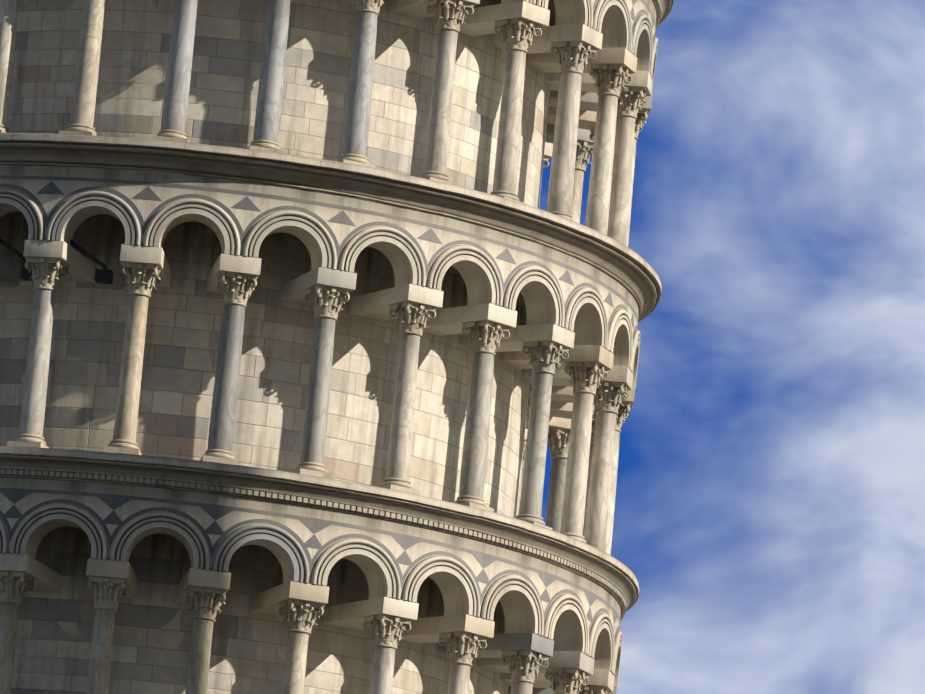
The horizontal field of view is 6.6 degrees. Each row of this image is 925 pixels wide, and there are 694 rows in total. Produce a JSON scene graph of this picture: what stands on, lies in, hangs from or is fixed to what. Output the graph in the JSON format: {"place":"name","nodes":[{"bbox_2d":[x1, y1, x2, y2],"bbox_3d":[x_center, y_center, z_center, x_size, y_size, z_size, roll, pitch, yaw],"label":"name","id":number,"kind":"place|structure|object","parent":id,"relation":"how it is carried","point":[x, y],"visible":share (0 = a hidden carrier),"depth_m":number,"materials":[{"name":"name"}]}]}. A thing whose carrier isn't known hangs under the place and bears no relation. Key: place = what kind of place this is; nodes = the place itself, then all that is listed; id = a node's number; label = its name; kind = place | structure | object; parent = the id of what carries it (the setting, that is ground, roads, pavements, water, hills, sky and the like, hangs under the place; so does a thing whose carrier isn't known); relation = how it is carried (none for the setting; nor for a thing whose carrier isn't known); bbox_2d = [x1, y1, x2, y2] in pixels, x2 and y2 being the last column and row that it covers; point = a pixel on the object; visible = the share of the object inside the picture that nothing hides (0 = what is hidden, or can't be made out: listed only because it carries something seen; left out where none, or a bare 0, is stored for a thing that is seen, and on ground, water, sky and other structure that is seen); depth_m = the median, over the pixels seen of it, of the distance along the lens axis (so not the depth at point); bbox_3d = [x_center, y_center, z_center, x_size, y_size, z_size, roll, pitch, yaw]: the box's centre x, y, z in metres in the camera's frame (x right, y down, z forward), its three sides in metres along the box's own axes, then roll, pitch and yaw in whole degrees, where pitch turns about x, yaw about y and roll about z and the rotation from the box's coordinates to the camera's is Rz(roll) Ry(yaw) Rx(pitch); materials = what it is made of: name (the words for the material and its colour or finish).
{"place":"outdoors","nodes":[
{"label":"outdoors","id":0,"kind":"place"},
{"bbox_2d":[11,526,508,693],"bbox_3d":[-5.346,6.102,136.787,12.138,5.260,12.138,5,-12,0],"label":"wall","id":1,"kind":"structure","parent":0,"point":[152,635],"depth_m":131.16,"materials":[{"name":"beige stone"}]},
{"bbox_2d":[0,446,638,620],"bbox_3d":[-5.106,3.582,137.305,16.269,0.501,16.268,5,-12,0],"label":"cornice","id":2,"kind":"structure","parent":1,"relation":"attached to","point":[615,578],"depth_m":129.96,"materials":[{"name":"stone"}]},
{"bbox_2d":[7,257,69,447],"bbox_3d":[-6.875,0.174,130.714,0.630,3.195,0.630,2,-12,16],"label":"column","id":3,"kind":"structure","parent":2,"relation":"on","point":[47,273],"depth_m":130.60,"materials":[{"name":"stone"}]},
{"bbox_2d":[23,240,96,282],"bbox_3d":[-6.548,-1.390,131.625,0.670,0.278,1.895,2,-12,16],"label":"impost block","id":4,"kind":"structure","parent":3,"relation":"on","point":[82,268],"depth_m":130.90,"materials":[{"name":"stone"}]},
{"bbox_2d":[0,166,54,240],"bbox_3d":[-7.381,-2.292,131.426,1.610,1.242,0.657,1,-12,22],"label":"arch","id":5,"kind":"structure","parent":4,"relation":"on","point":[25,190],"depth_m":131.06,"materials":[{"name":"white stone"}]},
{"bbox_2d":[0,238,31,280],"bbox_3d":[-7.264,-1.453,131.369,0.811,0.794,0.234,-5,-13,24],"label":"floodlight","id":6,"kind":"object","parent":5,"relation":"attached to","point":[26,274],"visible":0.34,"depth_m":131.28,"materials":[{"name":"black metal"}]},
{"bbox_2d":[103,262,161,454],"bbox_3d":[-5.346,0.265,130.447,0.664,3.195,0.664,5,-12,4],"label":"column","id":7,"kind":"structure","parent":2,"relation":"on","point":[140,279],"depth_m":130.34,"materials":[{"name":"stone"}]},
{"bbox_2d":[120,244,171,287],"bbox_3d":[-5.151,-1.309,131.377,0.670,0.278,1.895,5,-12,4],"label":"impost block","id":8,"kind":"structure","parent":7,"relation":"on","point":[136,254],"depth_m":130.47,"materials":[{"name":"stone"}]},
{"bbox_2d":[45,166,149,245],"bbox_3d":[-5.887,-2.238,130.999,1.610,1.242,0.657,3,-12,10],"label":"arch","id":9,"kind":"structure","parent":8,"relation":"on","point":[79,196],"depth_m":130.78,"materials":[{"name":"white stone"}]},
{"bbox_2d":[70,240,113,283],"bbox_3d":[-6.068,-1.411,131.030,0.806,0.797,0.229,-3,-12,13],"label":"floodlight","id":10,"kind":"object","parent":9,"relation":"attached to","point":[104,275],"visible":0.88,"depth_m":130.90,"materials":[{"name":"black metal"}]},
{"bbox_2d":[200,271,257,464],"bbox_3d":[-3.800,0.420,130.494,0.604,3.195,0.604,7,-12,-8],"label":"column","id":11,"kind":"structure","parent":2,"relation":"on","point":[236,289],"depth_m":130.36,"materials":[{"name":"stone"}]},
{"bbox_2d":[206,254,261,292],"bbox_3d":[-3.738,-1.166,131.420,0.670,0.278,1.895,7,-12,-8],"label":"impost block","id":12,"kind":"structure","parent":11,"relation":"on","point":[237,264],"depth_m":130.52,"materials":[{"name":"stone"}]},
{"bbox_2d":[142,172,247,255],"bbox_3d":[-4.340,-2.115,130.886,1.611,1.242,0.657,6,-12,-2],"label":"arch","id":13,"kind":"structure","parent":12,"relation":"on","point":[217,206],"depth_m":130.68,"materials":[{"name":"white stone"}]},
{"bbox_2d":[292,284,350,478],"bbox_3d":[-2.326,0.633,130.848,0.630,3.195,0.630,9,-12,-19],"label":"column","id":14,"kind":"structure","parent":2,"relation":"on","point":[327,301],"depth_m":130.73,"materials":[{"name":"stone"}]},
{"bbox_2d":[280,267,356,305],"bbox_3d":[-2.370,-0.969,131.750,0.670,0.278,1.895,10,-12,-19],"label":"impost block","id":15,"kind":"structure","parent":14,"relation":"on","point":[293,291],"depth_m":131.00,"materials":[{"name":"stone"}]},
{"bbox_2d":[241,182,343,269],"bbox_3d":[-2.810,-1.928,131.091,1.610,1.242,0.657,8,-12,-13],"label":"arch","id":16,"kind":"structure","parent":15,"relation":"on","point":[311,220],"depth_m":130.88,"materials":[{"name":"white stone"}]},
{"bbox_2d":[379,301,436,494],"bbox_3d":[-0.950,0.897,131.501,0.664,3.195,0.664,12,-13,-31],"label":"column","id":17,"kind":"structure","parent":2,"relation":"on","point":[412,318],"depth_m":131.40,"materials":[{"name":"stone"}]},
{"bbox_2d":[350,284,443,320],"bbox_3d":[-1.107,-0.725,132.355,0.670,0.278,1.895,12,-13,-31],"label":"impost block","id":18,"kind":"structure","parent":17,"relation":"on","point":[374,305],"depth_m":131.92,"materials":[{"name":"stone"}]},
{"bbox_2d":[329,196,431,286],"bbox_3d":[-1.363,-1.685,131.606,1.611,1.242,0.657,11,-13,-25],"label":"arch","id":19,"kind":"structure","parent":18,"relation":"on","point":[398,237],"depth_m":131.47,"materials":[{"name":"white stone"}]},
{"bbox_2d":[454,320,510,511],"bbox_3d":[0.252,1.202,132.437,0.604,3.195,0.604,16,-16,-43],"label":"column","id":20,"kind":"structure","parent":2,"relation":"on","point":[485,336],"depth_m":132.31,"materials":[{"name":"stone"}]},
{"bbox_2d":[423,303,516,335],"bbox_3d":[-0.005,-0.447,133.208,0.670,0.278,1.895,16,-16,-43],"label":"impost block","id":21,"kind":"structure","parent":20,"relation":"on","point":[447,321],"depth_m":132.73,"materials":[{"name":"stone"}]},
{"bbox_2d":[414,214,507,306],"bbox_3d":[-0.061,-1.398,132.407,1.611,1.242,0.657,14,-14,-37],"label":"arch","id":22,"kind":"structure","parent":21,"relation":"on","point":[474,255],"depth_m":132.34,"materials":[{"name":"white stone"}]},
{"bbox_2d":[517,441,525,514],"bbox_3d":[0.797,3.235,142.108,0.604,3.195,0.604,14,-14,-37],"label":"column","id":23,"kind":"structure","parent":2,"relation":"on","point":[522,474],"depth_m":142.22,"materials":[{"name":"stone"}]},
{"bbox_2d":[516,341,569,529],"bbox_3d":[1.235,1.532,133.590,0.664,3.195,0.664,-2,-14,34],"label":"column","id":24,"kind":"structure","parent":2,"relation":"on","point":[546,356],"depth_m":133.50,"materials":[{"name":"stone"}]},
{"bbox_2d":[461,324,574,351],"bbox_3d":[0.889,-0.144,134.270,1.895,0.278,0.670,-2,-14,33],"label":"impost block","id":25,"kind":"structure","parent":24,"relation":"on","point":[554,333],"depth_m":133.80,"materials":[{"name":"stone"}]},
{"bbox_2d":[491,234,568,327],"bbox_3d":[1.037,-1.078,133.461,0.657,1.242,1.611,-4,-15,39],"label":"arch","id":26,"kind":"structure","parent":25,"relation":"on","point":[535,275],"depth_m":133.49,"materials":[{"name":"white stone"}]},
{"bbox_2d":[545,427,569,532],"bbox_3d":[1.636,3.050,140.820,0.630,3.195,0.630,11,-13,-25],"label":"column","id":27,"kind":"structure","parent":2,"relation":"on","point":[558,439],"depth_m":140.83,"materials":[{"name":"stone"}]},
{"bbox_2d":[525,413,570,429],"bbox_3d":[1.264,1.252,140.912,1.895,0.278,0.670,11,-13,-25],"label":"impost block","id":28,"kind":"structure","parent":27,"relation":"on","point":[562,423],"depth_m":140.75,"materials":[{"name":"stone"}]},
{"bbox_2d":[560,362,608,542],"bbox_3d":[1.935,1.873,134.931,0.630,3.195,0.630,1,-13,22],"label":"column","id":29,"kind":"structure","parent":2,"relation":"on","point":[586,377],"depth_m":134.84,"materials":[{"name":"stone"}]},
{"bbox_2d":[499,345,613,369],"bbox_3d":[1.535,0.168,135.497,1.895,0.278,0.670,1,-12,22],"label":"impost block","id":30,"kind":"structure","parent":29,"relation":"on","point":[602,356],"depth_m":135.12,"materials":[{"name":"stone"}]},
{"bbox_2d":[555,256,610,348],"bbox_3d":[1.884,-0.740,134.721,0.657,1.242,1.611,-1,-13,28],"label":"arch","id":31,"kind":"structure","parent":30,"relation":"on","point":[587,297],"depth_m":134.81,"materials":[{"name":"white stone"}]},
{"bbox_2d":[583,415,596,535],"bbox_3d":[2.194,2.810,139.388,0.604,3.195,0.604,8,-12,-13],"label":"column","id":32,"kind":"structure","parent":2,"relation":"on","point":[593,428],"depth_m":139.37,"materials":[{"name":"stone"}]},
{"bbox_2d":[527,399,594,418],"bbox_3d":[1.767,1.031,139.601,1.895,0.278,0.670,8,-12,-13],"label":"impost block","id":33,"kind":"structure","parent":32,"relation":"on","point":[561,409],"depth_m":139.28,"materials":[{"name":"stone"}]},
{"bbox_2d":[584,382,628,551],"bbox_3d":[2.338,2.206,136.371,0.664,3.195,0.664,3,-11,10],"label":"column","id":34,"kind":"structure","parent":2,"relation":"on","point":[608,397],"depth_m":136.29,"materials":[{"name":"stone"}]},
{"bbox_2d":[521,366,632,389],"bbox_3d":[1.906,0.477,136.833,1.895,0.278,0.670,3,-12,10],"label":"impost block","id":35,"kind":"structure","parent":34,"relation":"on","point":[623,374],"depth_m":136.53,"materials":[{"name":"stone"}]},
{"bbox_2d":[607,277,633,369],"bbox_3d":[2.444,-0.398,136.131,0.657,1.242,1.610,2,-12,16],"label":"arch","id":36,"kind":"structure","parent":35,"relation":"on","point":[620,322],"depth_m":136.20,"materials":[{"name":"white stone"}]},
{"bbox_2d":[630,299,639,388],"bbox_3d":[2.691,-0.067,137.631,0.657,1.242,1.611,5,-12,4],"label":"arch","id":37,"kind":"structure","parent":35,"relation":"on","point":[636,343],"depth_m":137.34,"materials":[{"name":"white stone"}]},
{"bbox_2d":[594,401,630,554],"bbox_3d":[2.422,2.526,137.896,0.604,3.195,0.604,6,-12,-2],"label":"column","id":38,"kind":"structure","parent":2,"relation":"on","point":[622,415],"depth_m":137.86,"materials":[{"name":"stone"}]},
{"bbox_2d":[528,384,634,408],"bbox_3d":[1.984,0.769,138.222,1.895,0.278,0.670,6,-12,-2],"label":"impost block","id":39,"kind":"structure","parent":38,"relation":"on","point":[562,394],"depth_m":137.91,"materials":[{"name":"stone"}]},
{"bbox_2d":[341,558,502,610],"bbox_3d":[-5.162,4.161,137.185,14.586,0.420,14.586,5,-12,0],"label":"gallery ceiling","id":40,"kind":"structure","parent":1,"relation":"attached to","point":[499,605],"depth_m":135.20,"materials":[{"name":"stone"}]},
{"bbox_2d":[0,215,529,517],"bbox_3d":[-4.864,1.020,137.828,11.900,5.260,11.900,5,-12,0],"label":"wall","id":41,"kind":"structure","parent":0,"point":[183,325],"depth_m":132.35,"materials":[{"name":"beige stone"}]},
{"bbox_2d":[5,212,525,309],"bbox_3d":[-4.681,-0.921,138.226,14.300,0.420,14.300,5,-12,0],"label":"gallery ceiling","id":42,"kind":"structure","parent":41,"relation":"attached to","point":[520,301],"depth_m":133.28,"materials":[{"name":"stone"}]},
{"bbox_2d":[0,133,661,321],"bbox_3d":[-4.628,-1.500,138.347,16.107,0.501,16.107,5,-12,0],"label":"cornice","id":43,"kind":"structure","parent":41,"relation":"attached to","point":[634,274],"depth_m":131.14,"materials":[{"name":"stone"}]},
{"bbox_2d":[0,0,18,132],"bbox_3d":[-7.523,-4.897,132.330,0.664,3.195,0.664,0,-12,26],"label":"column","id":44,"kind":"structure","parent":43,"relation":"on","point":[8,16],"depth_m":132.18,"materials":[{"name":"stone"}]},
{"bbox_2d":[58,0,104,135],"bbox_3d":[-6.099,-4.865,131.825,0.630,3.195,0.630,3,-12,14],"label":"column","id":45,"kind":"structure","parent":43,"relation":"on","point":[85,90],"depth_m":131.60,"materials":[{"name":"stone"}]},
{"bbox_2d":[153,0,197,141],"bbox_3d":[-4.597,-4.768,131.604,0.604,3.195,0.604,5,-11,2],"label":"column","id":46,"kind":"structure","parent":43,"relation":"on","point":[176,98],"depth_m":131.39,"materials":[{"name":"stone"}]},
{"bbox_2d":[247,0,291,152],"bbox_3d":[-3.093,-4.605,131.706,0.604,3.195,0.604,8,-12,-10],"label":"column","id":47,"kind":"structure","parent":43,"relation":"on","point":[268,111],"depth_m":131.50,"materials":[{"name":"stone"}]},
{"bbox_2d":[337,0,383,167],"bbox_3d":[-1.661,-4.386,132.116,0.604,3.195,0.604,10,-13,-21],"label":"column","id":48,"kind":"structure","parent":43,"relation":"on","point":[356,125],"depth_m":131.94,"materials":[{"name":"stone"}]},
{"bbox_2d":[419,0,474,185],"bbox_3d":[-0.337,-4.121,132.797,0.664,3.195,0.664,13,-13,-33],"label":"column","id":49,"kind":"structure","parent":43,"relation":"on","point":[450,16],"depth_m":132.70,"materials":[{"name":"stone"}]},
{"bbox_2d":[386,0,479,19],"bbox_3d":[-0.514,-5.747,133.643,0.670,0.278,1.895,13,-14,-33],"label":"stone beam","id":50,"kind":"structure","parent":49,"relation":"on","point":[415,9],"depth_m":133.86,"materials":[{"name":"stone"}]},
{"bbox_2d":[490,18,542,204],"bbox_3d":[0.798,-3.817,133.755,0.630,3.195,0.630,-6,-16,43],"label":"column","id":51,"kind":"structure","parent":43,"relation":"on","point":[517,34],"depth_m":133.66,"materials":[{"name":"stone"}]},
{"bbox_2d":[460,1,549,36],"bbox_3d":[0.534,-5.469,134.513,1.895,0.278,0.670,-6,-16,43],"label":"stone beam","id":52,"kind":"structure","parent":51,"relation":"on","point":[479,21],"depth_m":134.05,"materials":[{"name":"stone"}]},
{"bbox_2d":[501,0,535,4],"bbox_3d":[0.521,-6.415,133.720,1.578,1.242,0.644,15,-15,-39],"label":"arch","id":53,"kind":"structure","parent":52,"relation":"on","point":[510,1],"depth_m":133.87,"materials":[{"name":"white stone"}]},
{"bbox_2d":[543,156,549,167],"bbox_3d":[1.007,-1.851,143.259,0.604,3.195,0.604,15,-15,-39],"label":"column","id":54,"kind":"structure","parent":43,"relation":"on","point":[546,159],"depth_m":143.50,"materials":[{"name":"stone"}]},
{"bbox_2d":[544,142,552,157],"bbox_3d":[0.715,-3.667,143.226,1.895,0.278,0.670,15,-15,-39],"label":"impost slab","id":55,"kind":"structure","parent":54,"relation":"on","point":[548,149],"depth_m":143.47,"materials":[{"name":"stone"}]},
{"bbox_2d":[547,41,596,220],"bbox_3d":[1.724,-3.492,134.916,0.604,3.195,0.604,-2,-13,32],"label":"column","id":56,"kind":"structure","parent":43,"relation":"on","point":[573,57],"depth_m":134.81,"materials":[{"name":"stone"}]},
{"bbox_2d":[491,24,602,53],"bbox_3d":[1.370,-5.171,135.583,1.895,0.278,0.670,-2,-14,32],"label":"stone beam","id":57,"kind":"structure","parent":56,"relation":"on","point":[587,35],"depth_m":135.14,"materials":[{"name":"stone"}]},
{"bbox_2d":[525,0,592,27],"bbox_3d":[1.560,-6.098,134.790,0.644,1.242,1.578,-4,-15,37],"label":"arch","id":58,"kind":"structure","parent":57,"relation":"on","point":[570,12],"depth_m":135.04,"materials":[{"name":"white stone"}]},
{"bbox_2d":[570,140,592,223],"bbox_3d":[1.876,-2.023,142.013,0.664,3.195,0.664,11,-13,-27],"label":"column","id":59,"kind":"structure","parent":43,"relation":"on","point":[584,150],"depth_m":142.06,"materials":[{"name":"stone"}]},
{"bbox_2d":[545,123,593,143],"bbox_3d":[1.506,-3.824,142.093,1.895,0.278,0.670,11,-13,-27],"label":"beam","id":60,"kind":"structure","parent":59,"relation":"on","point":[583,135],"depth_m":142.03,"materials":[{"name":"stone"}]},
{"bbox_2d":[589,127,594,140],"bbox_3d":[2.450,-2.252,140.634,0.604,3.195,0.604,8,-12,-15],"label":"column","id":61,"kind":"structure","parent":43,"relation":"on","point":[592,131],"depth_m":141.07,"materials":[{"name":"stone"}]},
{"bbox_2d":[547,106,596,129],"bbox_3d":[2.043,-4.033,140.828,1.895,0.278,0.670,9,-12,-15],"label":"beam","id":62,"kind":"structure","parent":61,"relation":"on","point":[587,120],"depth_m":140.54,"materials":[{"name":"stone"}]},
{"bbox_2d":[585,64,631,234],"bbox_3d":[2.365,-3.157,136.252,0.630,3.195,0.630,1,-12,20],"label":"column","id":63,"kind":"structure","parent":43,"relation":"on","point":[610,80],"depth_m":136.17,"materials":[{"name":"stone"}]},
{"bbox_2d":[526,48,636,72],"bbox_3d":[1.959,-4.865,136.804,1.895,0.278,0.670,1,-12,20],"label":"stone beam","id":64,"kind":"structure","parent":63,"relation":"on","point":[548,62],"depth_m":136.57,"materials":[{"name":"stone"}]},
{"bbox_2d":[592,0,633,51],"bbox_3d":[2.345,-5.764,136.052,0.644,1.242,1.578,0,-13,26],"label":"arch","id":65,"kind":"structure","parent":64,"relation":"on","point":[612,21],"depth_m":136.29,"materials":[{"name":"white stone"}]},
{"bbox_2d":[607,87,646,245],"bbox_3d":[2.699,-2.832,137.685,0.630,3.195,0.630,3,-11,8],"label":"column","id":66,"kind":"structure","parent":43,"relation":"on","point":[630,99],"depth_m":137.60,"materials":[{"name":"stone"}]},
{"bbox_2d":[544,71,652,95],"bbox_3d":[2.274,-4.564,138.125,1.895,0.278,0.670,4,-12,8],"label":"stone beam","id":67,"kind":"structure","parent":66,"relation":"on","point":[639,79],"depth_m":137.84,"materials":[{"name":"stone"}]},
{"bbox_2d":[631,0,653,74],"bbox_3d":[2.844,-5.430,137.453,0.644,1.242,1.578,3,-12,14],"label":"arch","id":68,"kind":"structure","parent":67,"relation":"on","point":[642,32],"depth_m":137.60,"materials":[{"name":"white stone"}]},
{"bbox_2d":[650,6,657,89],"bbox_3d":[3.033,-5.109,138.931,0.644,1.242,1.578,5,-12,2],"label":"arch","id":69,"kind":"structure","parent":67,"relation":"on","point":[655,43],"depth_m":138.52,"materials":[{"name":"white stone"}]},
{"bbox_2d":[626,109,647,246],"bbox_3d":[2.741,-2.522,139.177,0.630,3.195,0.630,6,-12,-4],"label":"column","id":70,"kind":"structure","parent":43,"relation":"on","point":[640,121],"depth_m":139.24,"materials":[{"name":"stone"}]},
{"bbox_2d":[549,90,651,115],"bbox_3d":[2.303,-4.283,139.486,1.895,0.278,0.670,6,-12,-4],"label":"stone beam","id":71,"kind":"structure","parent":70,"relation":"on","point":[588,101],"depth_m":139.19,"materials":[{"name":"stone"}]},
{"bbox_2d":[0,0,553,208],"bbox_3d":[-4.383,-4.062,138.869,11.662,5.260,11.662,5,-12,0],"label":"wall","id":72,"kind":"structure","parent":0,"point":[226,60],"depth_m":133.49,"materials":[{"name":"beige stone"}]},
{"bbox_2d":[548,0,555,25],"bbox_3d":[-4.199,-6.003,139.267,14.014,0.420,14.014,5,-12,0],"label":"gallery vault","id":73,"kind":"object","parent":72,"relation":"attached to","point":[551,6],"depth_m":137.95,"materials":[{"name":"stone"}]},
{"bbox_2d":[652,0,673,30],"bbox_3d":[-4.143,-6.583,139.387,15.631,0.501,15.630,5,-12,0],"label":"cornice","id":74,"kind":"structure","parent":72,"relation":"attached to","point":[663,8],"depth_m":139.21,"materials":[{"name":"stone"}]},
{"bbox_2d":[539,0,924,693],"label":"sky","id":75,"kind":"structure","parent":0,"point":[769,522],"materials":[{"name":"blue"}]},
{"bbox_3d":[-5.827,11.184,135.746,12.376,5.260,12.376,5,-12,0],"label":"inner wall","id":76,"kind":"object","parent":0,"visible":0},
{"bbox_3d":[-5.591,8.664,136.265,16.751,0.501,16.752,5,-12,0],"label":"cornice","id":77,"kind":"object","parent":76,"relation":"attached to","visible":0},
{"bbox_2d":[0,571,34,693],"bbox_3d":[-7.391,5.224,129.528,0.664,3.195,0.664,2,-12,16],"label":"column","id":78,"kind":"structure","parent":77,"relation":"on","point":[14,586],"depth_m":129.55,"materials":[{"name":"stone"}]},
{"bbox_2d":[0,553,62,592],"bbox_3d":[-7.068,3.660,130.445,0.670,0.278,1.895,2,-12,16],"label":"stone beam","id":79,"kind":"structure","parent":78,"relation":"on","point":[47,579],"depth_m":129.93,"materials":[{"name":"stone"}]},
{"bbox_2d":[0,478,16,553],"bbox_3d":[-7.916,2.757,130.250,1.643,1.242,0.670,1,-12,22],"label":"arch","id":80,"kind":"structure","parent":79,"relation":"on","point":[7,491],"depth_m":129.79,"materials":[{"name":"white stone"}]},
{"bbox_2d":[86,576,127,693],"bbox_3d":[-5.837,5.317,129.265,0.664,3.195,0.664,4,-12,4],"label":"column","id":81,"kind":"structure","parent":77,"relation":"on","point":[107,594],"depth_m":129.29,"materials":[{"name":"stone"}]},
{"bbox_2d":[86,558,139,597],"bbox_3d":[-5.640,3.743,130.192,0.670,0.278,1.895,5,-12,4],"label":"stone beam","id":82,"kind":"structure","parent":81,"relation":"on","point":[101,568],"depth_m":129.28,"materials":[{"name":"stone"}]},
{"bbox_2d":[9,478,115,559],"bbox_3d":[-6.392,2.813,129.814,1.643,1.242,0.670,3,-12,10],"label":"arch","id":83,"kind":"structure","parent":82,"relation":"on","point":[43,508],"depth_m":129.59,"materials":[{"name":"white stone"}]},
{"bbox_2d":[185,586,226,693],"bbox_3d":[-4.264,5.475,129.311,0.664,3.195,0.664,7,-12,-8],"label":"column","id":84,"kind":"structure","parent":77,"relation":"on","point":[205,604],"depth_m":129.35,"materials":[{"name":"stone"}]},
{"bbox_2d":[175,568,230,603],"bbox_3d":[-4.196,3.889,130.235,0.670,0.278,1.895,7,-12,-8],"label":"stone beam","id":85,"kind":"structure","parent":84,"relation":"on","point":[204,578],"depth_m":129.33,"materials":[{"name":"stone"}]},
{"bbox_2d":[109,484,217,569],"bbox_3d":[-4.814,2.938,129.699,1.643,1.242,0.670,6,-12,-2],"label":"arch","id":86,"kind":"structure","parent":85,"relation":"on","point":[186,519],"depth_m":129.49,"materials":[{"name":"white stone"}]},
{"bbox_2d":[278,599,324,693],"bbox_3d":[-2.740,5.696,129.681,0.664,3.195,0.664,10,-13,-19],"label":"column","id":87,"kind":"structure","parent":77,"relation":"on","point":[300,618],"depth_m":129.74,"materials":[{"name":"stone"}]},
{"bbox_2d":[251,581,328,616],"bbox_3d":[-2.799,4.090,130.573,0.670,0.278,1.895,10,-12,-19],"label":"stone beam","id":88,"kind":"structure","parent":87,"relation":"on","point":[268,601],"depth_m":129.81,"materials":[{"name":"stone"}]},
{"bbox_2d":[211,495,316,583],"bbox_3d":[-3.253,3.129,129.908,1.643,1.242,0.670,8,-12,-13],"label":"arch","id":89,"kind":"structure","parent":88,"relation":"on","point":[283,533],"depth_m":129.69,"materials":[{"name":"white stone"}]},
{"bbox_2d":[363,614,411,693],"bbox_3d":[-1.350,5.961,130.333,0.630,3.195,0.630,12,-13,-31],"label":"column","id":90,"kind":"structure","parent":77,"relation":"on","point":[387,631],"depth_m":130.38,"materials":[{"name":"stone"}]},
{"bbox_2d":[323,597,418,629],"bbox_3d":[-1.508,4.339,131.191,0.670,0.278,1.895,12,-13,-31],"label":"stone beam","id":91,"kind":"structure","parent":90,"relation":"on","point":[351,615],"depth_m":130.72,"materials":[{"name":"stone"}]},
{"bbox_2d":[302,508,407,599],"bbox_3d":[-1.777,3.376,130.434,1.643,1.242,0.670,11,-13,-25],"label":"arch","id":92,"kind":"structure","parent":91,"relation":"on","point":[373,549],"depth_m":130.29,"materials":[{"name":"white stone"}]},
{"bbox_2d":[438,632,487,693],"bbox_3d":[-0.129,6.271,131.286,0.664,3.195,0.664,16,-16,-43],"label":"column","id":93,"kind":"structure","parent":77,"relation":"on","point":[462,649],"depth_m":131.36,"materials":[{"name":"stone"}]},
{"bbox_2d":[401,614,494,643],"bbox_3d":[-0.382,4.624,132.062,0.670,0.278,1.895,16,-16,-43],"label":"stone beam","id":94,"kind":"structure","parent":93,"relation":"on","point":[426,630],"depth_m":131.57,"materials":[{"name":"stone"}]},
{"bbox_2d":[389,525,485,616],"bbox_3d":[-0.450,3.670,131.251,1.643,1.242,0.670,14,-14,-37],"label":"arch","id":95,"kind":"structure","parent":94,"relation":"on","point":[451,566],"depth_m":131.18,"materials":[{"name":"white stone"}]},
{"bbox_2d":[501,650,548,693],"bbox_3d":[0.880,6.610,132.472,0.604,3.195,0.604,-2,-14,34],"label":"column","id":96,"kind":"structure","parent":77,"relation":"on","point":[523,669],"depth_m":132.56,"materials":[{"name":"stone"}]},
{"bbox_2d":[438,633,553,657],"bbox_3d":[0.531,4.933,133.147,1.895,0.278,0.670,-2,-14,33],"label":"stone beam","id":97,"kind":"structure","parent":96,"relation":"on","point":[497,644],"depth_m":132.66,"materials":[{"name":"stone"}]},
{"bbox_2d":[468,543,547,635],"bbox_3d":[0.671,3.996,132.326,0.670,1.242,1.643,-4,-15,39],"label":"arch","id":98,"kind":"structure","parent":97,"relation":"on","point":[514,583],"depth_m":132.35,"materials":[{"name":"white stone"}]},
{"bbox_2d":[544,668,588,693],"bbox_3d":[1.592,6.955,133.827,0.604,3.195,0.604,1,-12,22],"label":"column","id":99,"kind":"structure","parent":77,"relation":"on","point":[566,681],"depth_m":133.92,"materials":[{"name":"stone"}]},
{"bbox_2d":[477,651,593,674],"bbox_3d":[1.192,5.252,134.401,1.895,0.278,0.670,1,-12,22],"label":"impost block","id":100,"kind":"structure","parent":99,"relation":"on","point":[582,662],"depth_m":133.95,"materials":[{"name":"stone"}]},
{"bbox_2d":[534,563,591,654],"bbox_3d":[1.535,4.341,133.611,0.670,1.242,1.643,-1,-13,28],"label":"arch","id":101,"kind":"structure","parent":100,"relation":"on","point":[567,608],"depth_m":133.71,"materials":[{"name":"white stone"}]},
{"bbox_2d":[579,685,608,693],"bbox_3d":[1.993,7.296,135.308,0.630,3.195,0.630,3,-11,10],"label":"column","id":102,"kind":"structure","parent":77,"relation":"on","point":[592,690],"depth_m":135.35,"materials":[{"name":"stone"}]},
{"bbox_2d":[500,669,614,692],"bbox_3d":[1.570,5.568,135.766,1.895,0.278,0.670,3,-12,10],"label":"impost block","id":103,"kind":"structure","parent":102,"relation":"on","point":[602,677],"depth_m":135.45,"materials":[{"name":"stone"}]},
{"bbox_2d":[582,582,615,672],"bbox_3d":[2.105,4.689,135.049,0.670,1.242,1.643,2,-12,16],"label":"arch","id":104,"kind":"structure","parent":103,"relation":"on","point":[601,653],"depth_m":135.11,"materials":[{"name":"white stone"}]},
{"bbox_3d":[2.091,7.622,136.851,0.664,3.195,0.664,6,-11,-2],"label":"column","id":105,"kind":"object","parent":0,"visible":0},
{"bbox_2d":[508,686,616,693],"bbox_3d":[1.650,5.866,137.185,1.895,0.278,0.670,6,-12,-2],"label":"impost block","id":106,"kind":"structure","parent":105,"relation":"on","point":[542,691],"depth_m":136.84,"materials":[{"name":"stone"}]},
{"bbox_2d":[612,601,621,688],"bbox_3d":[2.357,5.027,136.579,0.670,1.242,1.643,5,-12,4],"label":"arch","id":107,"kind":"structure","parent":106,"relation":"on","point":[618,643],"depth_m":136.27,"materials":[{"name":"white stone"}]},
{"bbox_3d":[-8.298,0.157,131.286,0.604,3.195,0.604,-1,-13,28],"label":"column","id":108,"kind":"object","parent":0,"visible":0},
{"bbox_2d":[0,253,24,280],"bbox_3d":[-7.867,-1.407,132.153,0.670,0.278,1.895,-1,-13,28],"label":"wall","id":109,"kind":"structure","parent":108,"relation":"on","point":[10,268],"depth_m":132.37,"materials":[{"name":"stone"}]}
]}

